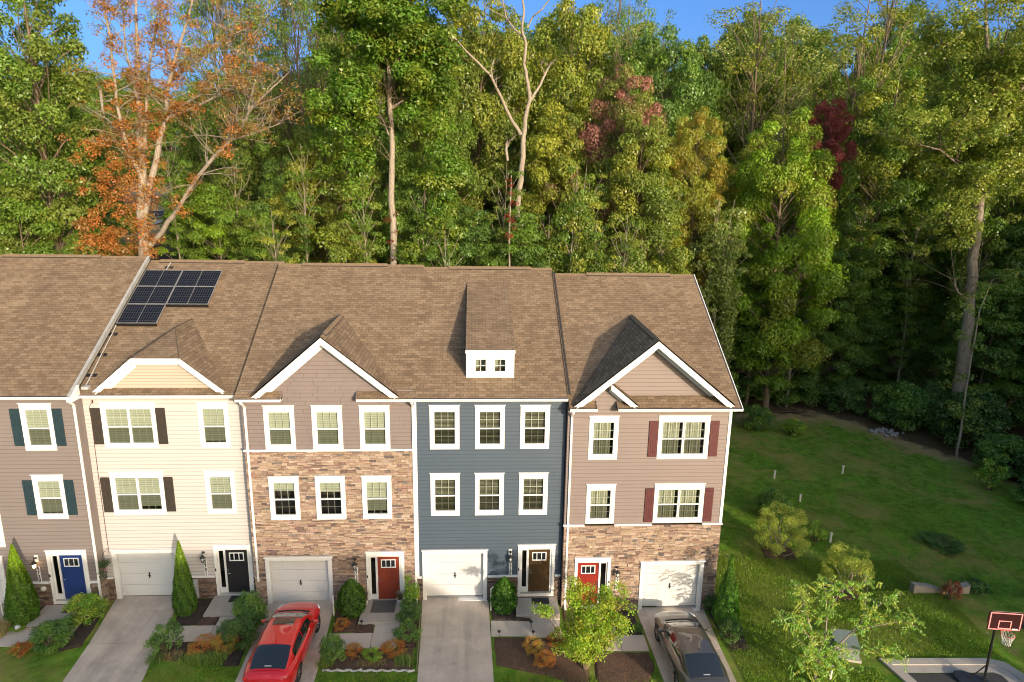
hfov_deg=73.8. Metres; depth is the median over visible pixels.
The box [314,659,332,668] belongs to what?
lily clump
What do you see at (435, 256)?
tree
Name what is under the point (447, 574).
garage door
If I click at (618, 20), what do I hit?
tree
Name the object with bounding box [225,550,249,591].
front door
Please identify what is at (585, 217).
tree
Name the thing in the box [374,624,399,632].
path
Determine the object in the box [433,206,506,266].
tree
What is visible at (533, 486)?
window
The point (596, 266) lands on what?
tree
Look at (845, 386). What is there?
bush
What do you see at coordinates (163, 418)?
townhouse
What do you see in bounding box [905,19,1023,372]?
tree
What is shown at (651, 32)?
tree
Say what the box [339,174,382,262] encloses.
tree
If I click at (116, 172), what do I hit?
tree
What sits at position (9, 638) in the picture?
path
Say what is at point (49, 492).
window
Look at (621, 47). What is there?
tree
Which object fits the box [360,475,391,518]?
window
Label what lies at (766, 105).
tree
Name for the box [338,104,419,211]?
tree
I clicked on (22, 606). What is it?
conifer
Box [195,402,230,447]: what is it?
window
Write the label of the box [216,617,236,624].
path
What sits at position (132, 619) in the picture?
driveway
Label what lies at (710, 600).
bush
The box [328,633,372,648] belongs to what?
path
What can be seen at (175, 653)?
lily clump
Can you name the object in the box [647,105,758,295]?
tree
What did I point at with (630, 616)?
mulch bed
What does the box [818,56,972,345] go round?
tree
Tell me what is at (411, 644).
mulch bed
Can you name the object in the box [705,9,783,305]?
tree
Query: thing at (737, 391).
bush
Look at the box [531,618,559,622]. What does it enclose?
path
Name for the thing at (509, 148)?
tree
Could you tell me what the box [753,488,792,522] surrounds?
bush
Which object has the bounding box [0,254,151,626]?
townhouse
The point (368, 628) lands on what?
mulch bed
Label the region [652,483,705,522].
window
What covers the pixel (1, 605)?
utility post
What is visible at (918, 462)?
ground
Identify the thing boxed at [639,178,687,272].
tree
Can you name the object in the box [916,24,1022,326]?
tree
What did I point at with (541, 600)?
doormat
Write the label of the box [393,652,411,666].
lily clump
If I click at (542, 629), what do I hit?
path
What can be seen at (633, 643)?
path
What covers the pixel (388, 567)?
front door
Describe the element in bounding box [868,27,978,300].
tree
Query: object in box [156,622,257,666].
mulch bed
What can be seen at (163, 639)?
bush
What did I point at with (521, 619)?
mulch bed
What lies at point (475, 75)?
tree
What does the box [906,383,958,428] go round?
bush
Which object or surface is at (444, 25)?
tree
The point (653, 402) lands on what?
townhouse
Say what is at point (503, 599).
conifer
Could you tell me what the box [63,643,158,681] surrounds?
driveway
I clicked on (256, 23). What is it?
tree
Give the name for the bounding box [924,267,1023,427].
tree
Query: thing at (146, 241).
tree
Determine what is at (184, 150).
tree
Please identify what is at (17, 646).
plant
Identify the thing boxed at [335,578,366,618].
conifer
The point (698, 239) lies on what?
tree
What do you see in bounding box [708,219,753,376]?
tree
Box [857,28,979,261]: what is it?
tree
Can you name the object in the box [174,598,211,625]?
mulch bed
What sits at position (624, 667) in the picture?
mulch bed
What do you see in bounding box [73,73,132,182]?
tree
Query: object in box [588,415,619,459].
window
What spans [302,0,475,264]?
tree
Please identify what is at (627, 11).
tree
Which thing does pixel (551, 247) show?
tree
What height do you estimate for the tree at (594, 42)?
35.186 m
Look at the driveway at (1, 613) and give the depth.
28.35 m
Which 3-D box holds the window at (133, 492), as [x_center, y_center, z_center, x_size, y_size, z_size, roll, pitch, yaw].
[-15.534,6.246,28.617,2.210,1.970,0.670,0,14,-3]
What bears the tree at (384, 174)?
on the ground at (918, 462)
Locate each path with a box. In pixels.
[0,629,36,646]
[29,628,76,645]
[166,625,214,641]
[208,625,222,638]
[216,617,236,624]
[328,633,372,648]
[370,632,397,648]
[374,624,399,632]
[491,621,532,636]
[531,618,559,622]
[532,622,561,638]
[606,636,621,650]
[619,635,648,650]
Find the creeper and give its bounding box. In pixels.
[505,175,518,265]
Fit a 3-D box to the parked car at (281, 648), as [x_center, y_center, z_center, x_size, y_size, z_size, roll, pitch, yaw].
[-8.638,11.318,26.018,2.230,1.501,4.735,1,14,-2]
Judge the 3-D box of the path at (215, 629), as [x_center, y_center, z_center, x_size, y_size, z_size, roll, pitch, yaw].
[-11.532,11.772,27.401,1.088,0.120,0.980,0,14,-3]
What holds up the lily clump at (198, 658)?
on the mulch bed at (234, 658)
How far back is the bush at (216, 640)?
26.09 m
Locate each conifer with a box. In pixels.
[3,543,40,626]
[171,540,197,616]
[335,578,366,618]
[489,576,517,614]
[711,554,740,625]
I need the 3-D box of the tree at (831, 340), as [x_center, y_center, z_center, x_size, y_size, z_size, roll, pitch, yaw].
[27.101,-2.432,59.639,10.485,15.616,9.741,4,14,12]
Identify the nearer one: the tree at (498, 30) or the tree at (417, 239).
the tree at (417, 239)
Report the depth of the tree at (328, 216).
49.30 m
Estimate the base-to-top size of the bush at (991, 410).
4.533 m
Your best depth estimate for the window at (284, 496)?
28.25 m
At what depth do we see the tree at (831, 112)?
55.75 m
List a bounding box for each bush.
[26,618,78,654]
[61,592,108,626]
[142,616,184,654]
[185,632,220,655]
[209,632,240,654]
[214,614,262,651]
[231,590,268,630]
[317,633,346,665]
[333,617,350,631]
[345,642,363,659]
[379,638,407,658]
[391,617,422,642]
[394,597,421,627]
[402,572,419,608]
[521,635,544,655]
[533,647,556,668]
[545,633,564,648]
[632,621,642,632]
[702,592,717,611]
[717,618,744,644]
[730,370,739,418]
[733,356,773,400]
[741,403,776,430]
[750,499,810,556]
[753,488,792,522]
[760,355,807,397]
[782,418,807,436]
[804,519,826,542]
[821,376,868,414]
[821,541,876,593]
[868,380,937,430]
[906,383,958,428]
[926,389,1011,448]
[953,575,993,593]
[971,432,1023,479]
[972,457,1009,490]
[1009,489,1023,502]
[1012,442,1023,476]
[1017,475,1023,501]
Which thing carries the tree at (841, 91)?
on the ground at (918, 462)
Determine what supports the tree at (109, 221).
on the ground at (918, 462)
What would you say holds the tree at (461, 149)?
on the ground at (918, 462)
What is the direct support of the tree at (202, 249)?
on the ground at (918, 462)
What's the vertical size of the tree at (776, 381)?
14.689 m
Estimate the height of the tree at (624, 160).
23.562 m
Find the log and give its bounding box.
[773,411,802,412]
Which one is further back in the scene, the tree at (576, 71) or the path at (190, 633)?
the tree at (576, 71)
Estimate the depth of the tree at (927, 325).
61.08 m
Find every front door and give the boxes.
[59,555,86,598]
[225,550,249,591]
[377,556,399,598]
[528,549,549,590]
[577,563,598,603]
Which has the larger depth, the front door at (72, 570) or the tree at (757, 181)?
the tree at (757, 181)
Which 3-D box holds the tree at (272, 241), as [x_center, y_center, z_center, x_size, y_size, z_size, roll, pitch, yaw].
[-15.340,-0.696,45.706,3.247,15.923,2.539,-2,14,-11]
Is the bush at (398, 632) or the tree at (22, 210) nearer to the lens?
the bush at (398, 632)
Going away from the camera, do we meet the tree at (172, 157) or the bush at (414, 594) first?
the bush at (414, 594)
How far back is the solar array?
31.13 m
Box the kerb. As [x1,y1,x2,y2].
[879,658,1023,681]
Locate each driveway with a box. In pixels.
[0,605,7,622]
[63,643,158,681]
[89,595,173,643]
[235,649,320,681]
[249,600,334,650]
[417,637,493,681]
[421,597,490,636]
[636,607,720,648]
[652,649,735,681]
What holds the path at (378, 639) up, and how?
on the ground at (918, 462)
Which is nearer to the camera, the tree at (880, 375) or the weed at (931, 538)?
the weed at (931, 538)
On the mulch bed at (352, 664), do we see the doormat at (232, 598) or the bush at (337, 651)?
the bush at (337, 651)
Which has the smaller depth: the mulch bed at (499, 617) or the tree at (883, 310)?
the mulch bed at (499, 617)
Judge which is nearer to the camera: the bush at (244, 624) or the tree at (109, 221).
the bush at (244, 624)
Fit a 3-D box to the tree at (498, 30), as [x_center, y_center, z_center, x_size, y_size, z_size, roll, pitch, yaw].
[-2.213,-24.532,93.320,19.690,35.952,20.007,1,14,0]
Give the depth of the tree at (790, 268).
67.55 m
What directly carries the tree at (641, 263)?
on the ground at (918, 462)
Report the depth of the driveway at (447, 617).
28.53 m
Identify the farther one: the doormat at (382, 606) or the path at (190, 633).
the doormat at (382, 606)
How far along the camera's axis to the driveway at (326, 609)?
28.36 m
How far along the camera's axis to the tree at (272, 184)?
49.73 m
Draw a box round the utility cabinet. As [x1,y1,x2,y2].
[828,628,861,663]
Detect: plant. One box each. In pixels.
[6,640,34,657]
[361,646,383,661]
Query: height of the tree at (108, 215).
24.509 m
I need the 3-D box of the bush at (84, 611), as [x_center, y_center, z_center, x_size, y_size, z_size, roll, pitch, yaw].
[-17.363,10.874,27.729,1.437,1.528,1.474,5,14,15]
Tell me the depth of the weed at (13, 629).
27.18 m
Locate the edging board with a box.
[416,610,420,670]
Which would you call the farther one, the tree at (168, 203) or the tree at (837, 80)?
the tree at (837, 80)
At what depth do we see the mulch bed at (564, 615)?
29.17 m
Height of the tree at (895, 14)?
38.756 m
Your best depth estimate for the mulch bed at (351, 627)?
27.95 m
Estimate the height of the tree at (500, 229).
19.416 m
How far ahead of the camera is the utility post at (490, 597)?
29.02 m
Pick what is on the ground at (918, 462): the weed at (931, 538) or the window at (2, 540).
the weed at (931, 538)
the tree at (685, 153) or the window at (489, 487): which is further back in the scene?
the tree at (685, 153)
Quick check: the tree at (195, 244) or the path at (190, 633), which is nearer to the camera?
the path at (190, 633)
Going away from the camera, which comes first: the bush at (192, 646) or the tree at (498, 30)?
the bush at (192, 646)
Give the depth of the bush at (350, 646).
26.17 m
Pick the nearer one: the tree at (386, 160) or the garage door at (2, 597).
the garage door at (2, 597)
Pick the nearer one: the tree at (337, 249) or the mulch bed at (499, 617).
the mulch bed at (499, 617)
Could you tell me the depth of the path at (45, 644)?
26.84 m
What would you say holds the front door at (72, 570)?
in the townhouse at (60, 314)
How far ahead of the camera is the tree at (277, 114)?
75.96 m
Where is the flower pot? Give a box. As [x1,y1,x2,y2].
[396,590,403,604]
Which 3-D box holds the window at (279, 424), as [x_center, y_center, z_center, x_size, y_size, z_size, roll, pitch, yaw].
[-9.364,3.480,27.531,1.280,1.910,0.185,0,14,-3]
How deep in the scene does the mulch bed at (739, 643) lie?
27.98 m
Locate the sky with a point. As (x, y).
(690, 16)
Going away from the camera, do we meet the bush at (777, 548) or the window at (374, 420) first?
the window at (374, 420)
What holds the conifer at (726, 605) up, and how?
on the mulch bed at (739, 643)
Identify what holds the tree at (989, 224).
on the ground at (918, 462)
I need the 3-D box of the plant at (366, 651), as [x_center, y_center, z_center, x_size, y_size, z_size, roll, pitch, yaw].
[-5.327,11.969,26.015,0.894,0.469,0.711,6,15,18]
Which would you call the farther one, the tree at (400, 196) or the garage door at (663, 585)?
the tree at (400, 196)
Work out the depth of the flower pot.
29.21 m
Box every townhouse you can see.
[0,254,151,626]
[78,259,285,617]
[233,263,424,624]
[412,266,570,620]
[553,272,743,621]
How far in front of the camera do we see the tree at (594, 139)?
53.63 m
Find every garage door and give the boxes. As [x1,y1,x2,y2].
[0,575,5,602]
[118,553,174,595]
[270,560,329,600]
[427,553,482,595]
[642,564,698,605]
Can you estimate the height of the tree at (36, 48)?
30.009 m
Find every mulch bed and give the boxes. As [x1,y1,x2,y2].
[58,609,102,651]
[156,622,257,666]
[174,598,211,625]
[196,617,218,625]
[327,648,412,669]
[332,605,357,632]
[353,624,373,632]
[399,601,420,648]
[491,608,515,620]
[494,637,589,681]
[514,617,530,620]
[562,609,574,636]
[594,652,654,681]
[618,610,642,634]
[709,613,750,651]
[761,544,797,560]
[822,586,867,600]
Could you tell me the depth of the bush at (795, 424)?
51.68 m
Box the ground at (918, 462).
[0,182,1023,681]
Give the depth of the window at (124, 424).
27.70 m
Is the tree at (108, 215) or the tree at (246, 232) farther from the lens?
the tree at (108, 215)
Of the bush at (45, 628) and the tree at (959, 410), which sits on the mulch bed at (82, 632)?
the bush at (45, 628)
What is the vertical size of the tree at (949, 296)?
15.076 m
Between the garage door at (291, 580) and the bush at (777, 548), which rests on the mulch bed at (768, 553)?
the bush at (777, 548)
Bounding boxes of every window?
[0,515,5,546]
[17,403,57,450]
[29,474,68,518]
[98,402,158,447]
[108,471,166,514]
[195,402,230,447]
[203,470,236,513]
[261,405,295,449]
[267,476,300,519]
[310,405,342,448]
[313,475,346,519]
[358,405,389,448]
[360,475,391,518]
[428,405,459,448]
[429,473,459,515]
[473,358,487,373]
[474,405,505,448]
[474,472,504,514]
[493,358,507,373]
[519,472,548,514]
[520,405,550,448]
[585,484,616,523]
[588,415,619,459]
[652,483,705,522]
[656,415,711,458]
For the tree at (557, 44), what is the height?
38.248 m
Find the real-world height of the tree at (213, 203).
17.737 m
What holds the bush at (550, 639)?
on the mulch bed at (510, 653)
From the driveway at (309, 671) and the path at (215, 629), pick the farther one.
the path at (215, 629)
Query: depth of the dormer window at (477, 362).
28.01 m
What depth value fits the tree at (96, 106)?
88.98 m
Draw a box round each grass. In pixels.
[0,614,11,637]
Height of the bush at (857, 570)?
2.564 m
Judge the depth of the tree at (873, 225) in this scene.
56.86 m
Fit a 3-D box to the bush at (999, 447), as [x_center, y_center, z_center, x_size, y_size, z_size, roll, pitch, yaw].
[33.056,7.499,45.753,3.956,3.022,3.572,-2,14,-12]
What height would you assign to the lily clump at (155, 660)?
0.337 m
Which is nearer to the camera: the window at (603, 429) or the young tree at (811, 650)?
the young tree at (811, 650)
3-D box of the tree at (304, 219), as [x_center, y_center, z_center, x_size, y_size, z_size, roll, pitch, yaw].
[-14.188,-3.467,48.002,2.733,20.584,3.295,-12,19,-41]
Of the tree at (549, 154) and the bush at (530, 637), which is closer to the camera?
the bush at (530, 637)
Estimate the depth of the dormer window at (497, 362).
28.06 m
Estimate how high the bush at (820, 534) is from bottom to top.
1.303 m
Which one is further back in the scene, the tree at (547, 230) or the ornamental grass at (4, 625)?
the tree at (547, 230)
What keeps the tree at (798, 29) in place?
on the ground at (918, 462)
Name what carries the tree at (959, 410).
on the ground at (918, 462)
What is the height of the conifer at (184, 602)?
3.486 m
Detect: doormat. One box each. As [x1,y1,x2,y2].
[228,595,240,601]
[370,600,395,612]
[531,598,548,603]
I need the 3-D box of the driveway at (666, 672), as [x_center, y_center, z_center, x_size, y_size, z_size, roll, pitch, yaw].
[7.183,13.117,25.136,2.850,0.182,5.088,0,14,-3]
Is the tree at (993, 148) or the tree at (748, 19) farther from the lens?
the tree at (748, 19)
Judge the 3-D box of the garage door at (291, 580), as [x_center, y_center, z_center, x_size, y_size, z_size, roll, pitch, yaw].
[-9.062,10.293,29.290,2.440,2.138,0.085,0,14,-3]
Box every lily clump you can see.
[144,651,167,665]
[158,646,183,661]
[177,648,229,666]
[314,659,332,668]
[357,658,385,666]
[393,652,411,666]
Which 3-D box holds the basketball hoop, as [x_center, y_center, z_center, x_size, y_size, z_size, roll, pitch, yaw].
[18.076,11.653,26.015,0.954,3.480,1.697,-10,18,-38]
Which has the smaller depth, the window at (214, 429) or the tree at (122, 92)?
the window at (214, 429)
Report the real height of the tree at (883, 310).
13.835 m
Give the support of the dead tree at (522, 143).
on the ground at (918, 462)
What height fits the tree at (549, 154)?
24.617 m
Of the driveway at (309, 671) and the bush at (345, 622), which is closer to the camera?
the driveway at (309, 671)
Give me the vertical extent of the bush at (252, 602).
1.528 m
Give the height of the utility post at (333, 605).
1.050 m
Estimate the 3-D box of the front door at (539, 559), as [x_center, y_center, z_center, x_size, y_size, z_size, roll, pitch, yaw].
[1.171,9.983,29.710,0.920,2.070,0.112,0,14,-3]
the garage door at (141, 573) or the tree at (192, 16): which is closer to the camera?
the garage door at (141, 573)
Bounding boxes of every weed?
[7,623,26,631]
[911,529,969,555]
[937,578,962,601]
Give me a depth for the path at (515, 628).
28.03 m
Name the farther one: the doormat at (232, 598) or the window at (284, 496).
the doormat at (232, 598)
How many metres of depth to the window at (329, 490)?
28.33 m
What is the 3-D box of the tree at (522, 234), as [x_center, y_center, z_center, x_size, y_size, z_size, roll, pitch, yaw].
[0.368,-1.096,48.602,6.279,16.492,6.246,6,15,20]
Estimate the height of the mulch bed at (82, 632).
0.110 m
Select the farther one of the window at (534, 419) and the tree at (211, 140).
the tree at (211, 140)
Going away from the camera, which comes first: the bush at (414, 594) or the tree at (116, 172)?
the bush at (414, 594)
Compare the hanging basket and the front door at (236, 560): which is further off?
the front door at (236, 560)
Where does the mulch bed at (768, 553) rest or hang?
on the ground at (918, 462)
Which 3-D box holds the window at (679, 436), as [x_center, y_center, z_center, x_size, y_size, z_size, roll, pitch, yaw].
[7.072,3.911,28.486,2.210,1.930,0.670,0,14,-3]
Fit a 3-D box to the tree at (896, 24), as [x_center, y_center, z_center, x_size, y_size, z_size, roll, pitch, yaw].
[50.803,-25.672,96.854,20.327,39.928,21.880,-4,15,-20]
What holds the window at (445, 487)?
in the townhouse at (490, 395)
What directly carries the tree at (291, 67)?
on the ground at (918, 462)
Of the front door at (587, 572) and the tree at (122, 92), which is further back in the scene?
the tree at (122, 92)
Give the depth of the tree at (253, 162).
57.10 m
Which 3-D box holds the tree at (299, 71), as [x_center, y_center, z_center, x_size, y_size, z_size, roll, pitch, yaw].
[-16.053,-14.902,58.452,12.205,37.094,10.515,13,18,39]
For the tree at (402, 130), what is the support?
on the ground at (918, 462)
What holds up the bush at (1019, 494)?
on the ground at (918, 462)
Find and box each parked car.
[242,602,320,681]
[654,611,729,681]
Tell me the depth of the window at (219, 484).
28.59 m
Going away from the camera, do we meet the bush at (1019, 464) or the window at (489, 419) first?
the window at (489, 419)
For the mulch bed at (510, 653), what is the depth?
26.20 m
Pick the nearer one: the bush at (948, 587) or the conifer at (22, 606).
the conifer at (22, 606)
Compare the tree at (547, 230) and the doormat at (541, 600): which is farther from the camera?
the tree at (547, 230)
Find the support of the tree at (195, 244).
on the ground at (918, 462)
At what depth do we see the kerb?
27.33 m
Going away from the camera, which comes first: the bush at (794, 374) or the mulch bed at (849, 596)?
the mulch bed at (849, 596)
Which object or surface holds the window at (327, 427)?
in the townhouse at (323, 394)
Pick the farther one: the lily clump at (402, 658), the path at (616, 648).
the path at (616, 648)
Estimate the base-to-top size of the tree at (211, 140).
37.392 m
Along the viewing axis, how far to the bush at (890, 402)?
53.18 m
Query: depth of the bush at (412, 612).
27.82 m
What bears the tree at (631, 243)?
on the ground at (918, 462)
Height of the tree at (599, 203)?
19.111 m
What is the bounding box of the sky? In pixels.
[0,0,1023,169]
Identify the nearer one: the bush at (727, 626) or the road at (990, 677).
the road at (990, 677)
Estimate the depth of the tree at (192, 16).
59.10 m
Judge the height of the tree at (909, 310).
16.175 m
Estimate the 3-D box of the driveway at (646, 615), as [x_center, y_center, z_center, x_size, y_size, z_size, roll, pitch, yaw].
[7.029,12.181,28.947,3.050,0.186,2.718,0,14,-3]
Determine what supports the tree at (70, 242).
on the ground at (918, 462)
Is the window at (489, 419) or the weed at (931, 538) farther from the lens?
the weed at (931, 538)
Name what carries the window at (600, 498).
in the townhouse at (653, 402)
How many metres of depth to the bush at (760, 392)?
58.95 m
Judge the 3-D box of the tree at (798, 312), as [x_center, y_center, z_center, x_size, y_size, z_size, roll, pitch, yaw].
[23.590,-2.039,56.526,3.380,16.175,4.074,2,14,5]
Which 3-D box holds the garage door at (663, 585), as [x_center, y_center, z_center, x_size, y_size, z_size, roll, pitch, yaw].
[6.924,10.683,29.961,2.440,2.138,0.085,0,14,-3]
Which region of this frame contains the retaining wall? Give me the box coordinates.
[909,582,970,593]
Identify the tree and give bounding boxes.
[0,0,154,318]
[0,60,113,251]
[0,173,65,254]
[2,95,123,255]
[17,57,119,231]
[41,91,136,253]
[47,74,99,106]
[54,0,314,259]
[61,227,105,254]
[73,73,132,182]
[92,70,179,182]
[100,202,136,255]
[126,87,211,188]
[144,0,340,223]
[147,86,270,255]
[148,136,191,259]
[152,170,228,259]
[167,216,226,259]
[172,0,289,214]
[172,0,298,186]
[174,86,221,173]
[183,183,249,259]
[187,112,311,259]
[205,215,233,259]
[212,77,312,240]
[215,149,254,259]
[223,0,388,254]
[226,0,367,203]
[231,208,294,263]
[248,153,334,263]
[249,125,386,263]
[251,210,297,263]
[274,26,396,260]
[280,139,327,263]
[288,22,354,183]
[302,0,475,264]
[318,220,377,262]
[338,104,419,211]
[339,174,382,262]
[340,84,484,266]
[371,148,481,266]
[372,223,412,262]
[386,24,499,233]
[398,14,497,180]
[401,180,441,266]
[407,0,552,257]
[424,218,474,266]
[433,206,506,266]
[445,0,554,261]
[463,20,520,200]
[467,20,581,224]
[477,207,551,267]
[483,162,525,265]
[484,0,622,255]
[487,204,522,264]
[503,99,615,272]
[513,40,610,239]
[519,214,576,272]
[529,574,638,669]
[537,214,573,246]
[539,63,671,263]
[544,13,585,77]
[550,165,598,272]
[554,0,668,134]
[561,0,676,223]
[564,173,607,271]
[569,112,694,273]
[579,223,616,272]
[599,41,696,215]
[600,213,646,272]
[604,20,733,251]
[610,237,655,272]
[612,21,669,72]
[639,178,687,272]
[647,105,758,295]
[664,30,771,222]
[676,0,859,289]
[687,200,747,369]
[687,216,739,370]
[702,21,814,259]
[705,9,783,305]
[705,106,849,408]
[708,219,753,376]
[716,237,799,407]
[717,309,764,412]
[724,35,844,269]
[734,233,828,355]
[762,288,836,402]
[768,14,859,291]
[769,223,894,406]
[771,0,959,334]
[771,572,926,681]
[779,217,825,406]
[794,97,859,354]
[798,25,924,264]
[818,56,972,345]
[820,288,911,392]
[824,173,982,385]
[831,192,892,371]
[832,240,922,350]
[848,4,930,100]
[853,0,1023,433]
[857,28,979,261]
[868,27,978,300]
[880,217,947,396]
[900,233,960,353]
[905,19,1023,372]
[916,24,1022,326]
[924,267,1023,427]
[930,224,1023,359]
[932,182,1009,389]
[937,268,1019,458]
[940,193,1023,406]
[979,76,1023,315]
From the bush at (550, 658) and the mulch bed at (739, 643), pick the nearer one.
the bush at (550, 658)
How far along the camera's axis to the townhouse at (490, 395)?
28.88 m
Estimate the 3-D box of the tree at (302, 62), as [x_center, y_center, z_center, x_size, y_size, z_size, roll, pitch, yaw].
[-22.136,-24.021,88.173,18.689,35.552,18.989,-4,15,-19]
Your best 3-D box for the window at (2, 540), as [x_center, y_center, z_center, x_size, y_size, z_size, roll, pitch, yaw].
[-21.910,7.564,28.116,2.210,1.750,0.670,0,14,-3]
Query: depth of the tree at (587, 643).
25.25 m
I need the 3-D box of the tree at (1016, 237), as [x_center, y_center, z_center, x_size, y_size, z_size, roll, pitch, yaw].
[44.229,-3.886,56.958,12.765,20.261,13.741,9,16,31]
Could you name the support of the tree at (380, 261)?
on the ground at (918, 462)
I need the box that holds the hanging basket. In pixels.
[97,550,109,579]
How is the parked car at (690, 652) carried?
on the driveway at (666, 672)
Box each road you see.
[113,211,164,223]
[908,673,1007,681]
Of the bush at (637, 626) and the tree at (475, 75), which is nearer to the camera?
the bush at (637, 626)
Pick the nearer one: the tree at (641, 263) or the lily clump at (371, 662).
the lily clump at (371, 662)
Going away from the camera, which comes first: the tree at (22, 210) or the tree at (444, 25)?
the tree at (22, 210)
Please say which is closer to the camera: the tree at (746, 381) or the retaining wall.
the retaining wall
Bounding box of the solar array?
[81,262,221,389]
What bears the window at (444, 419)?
in the townhouse at (490, 395)
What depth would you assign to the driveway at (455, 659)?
26.09 m
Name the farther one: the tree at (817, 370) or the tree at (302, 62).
the tree at (302, 62)
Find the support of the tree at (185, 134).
on the ground at (918, 462)
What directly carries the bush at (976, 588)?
on the ground at (918, 462)
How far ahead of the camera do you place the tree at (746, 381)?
56.31 m
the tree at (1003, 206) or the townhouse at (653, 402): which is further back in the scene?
the tree at (1003, 206)
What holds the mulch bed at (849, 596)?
on the ground at (918, 462)
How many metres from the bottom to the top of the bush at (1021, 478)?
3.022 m
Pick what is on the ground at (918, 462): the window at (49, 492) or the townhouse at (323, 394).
the townhouse at (323, 394)
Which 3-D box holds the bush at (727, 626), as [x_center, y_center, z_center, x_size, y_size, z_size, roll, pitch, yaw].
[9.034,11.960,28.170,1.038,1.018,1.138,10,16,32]
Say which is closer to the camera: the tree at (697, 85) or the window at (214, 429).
the window at (214, 429)
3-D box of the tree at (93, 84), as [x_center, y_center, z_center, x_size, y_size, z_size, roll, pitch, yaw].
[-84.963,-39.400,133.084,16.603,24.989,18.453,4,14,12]
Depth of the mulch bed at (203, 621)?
27.99 m
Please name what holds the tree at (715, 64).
on the ground at (918, 462)
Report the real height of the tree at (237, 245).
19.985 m
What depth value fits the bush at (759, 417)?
52.38 m
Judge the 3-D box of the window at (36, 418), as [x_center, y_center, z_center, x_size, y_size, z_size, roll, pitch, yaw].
[-18.742,3.324,27.242,1.280,2.000,0.670,0,14,-3]
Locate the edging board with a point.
(418, 643)
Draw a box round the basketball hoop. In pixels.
[953,611,1023,681]
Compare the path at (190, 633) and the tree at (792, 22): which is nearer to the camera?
the path at (190, 633)
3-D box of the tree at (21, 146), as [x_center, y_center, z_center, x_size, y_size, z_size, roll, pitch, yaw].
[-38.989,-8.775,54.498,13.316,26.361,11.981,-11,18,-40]
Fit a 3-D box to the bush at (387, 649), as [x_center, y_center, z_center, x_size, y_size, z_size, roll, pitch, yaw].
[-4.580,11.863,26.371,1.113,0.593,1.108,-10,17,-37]
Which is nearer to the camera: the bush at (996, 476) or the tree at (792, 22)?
the bush at (996, 476)
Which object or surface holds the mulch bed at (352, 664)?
on the ground at (918, 462)
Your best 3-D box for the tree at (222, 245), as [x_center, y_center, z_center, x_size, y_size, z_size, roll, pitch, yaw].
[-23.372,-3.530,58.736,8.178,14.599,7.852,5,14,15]
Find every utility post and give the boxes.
[0,601,3,620]
[332,595,334,615]
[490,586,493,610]
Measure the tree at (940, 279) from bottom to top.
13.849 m
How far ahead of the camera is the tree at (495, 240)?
58.20 m

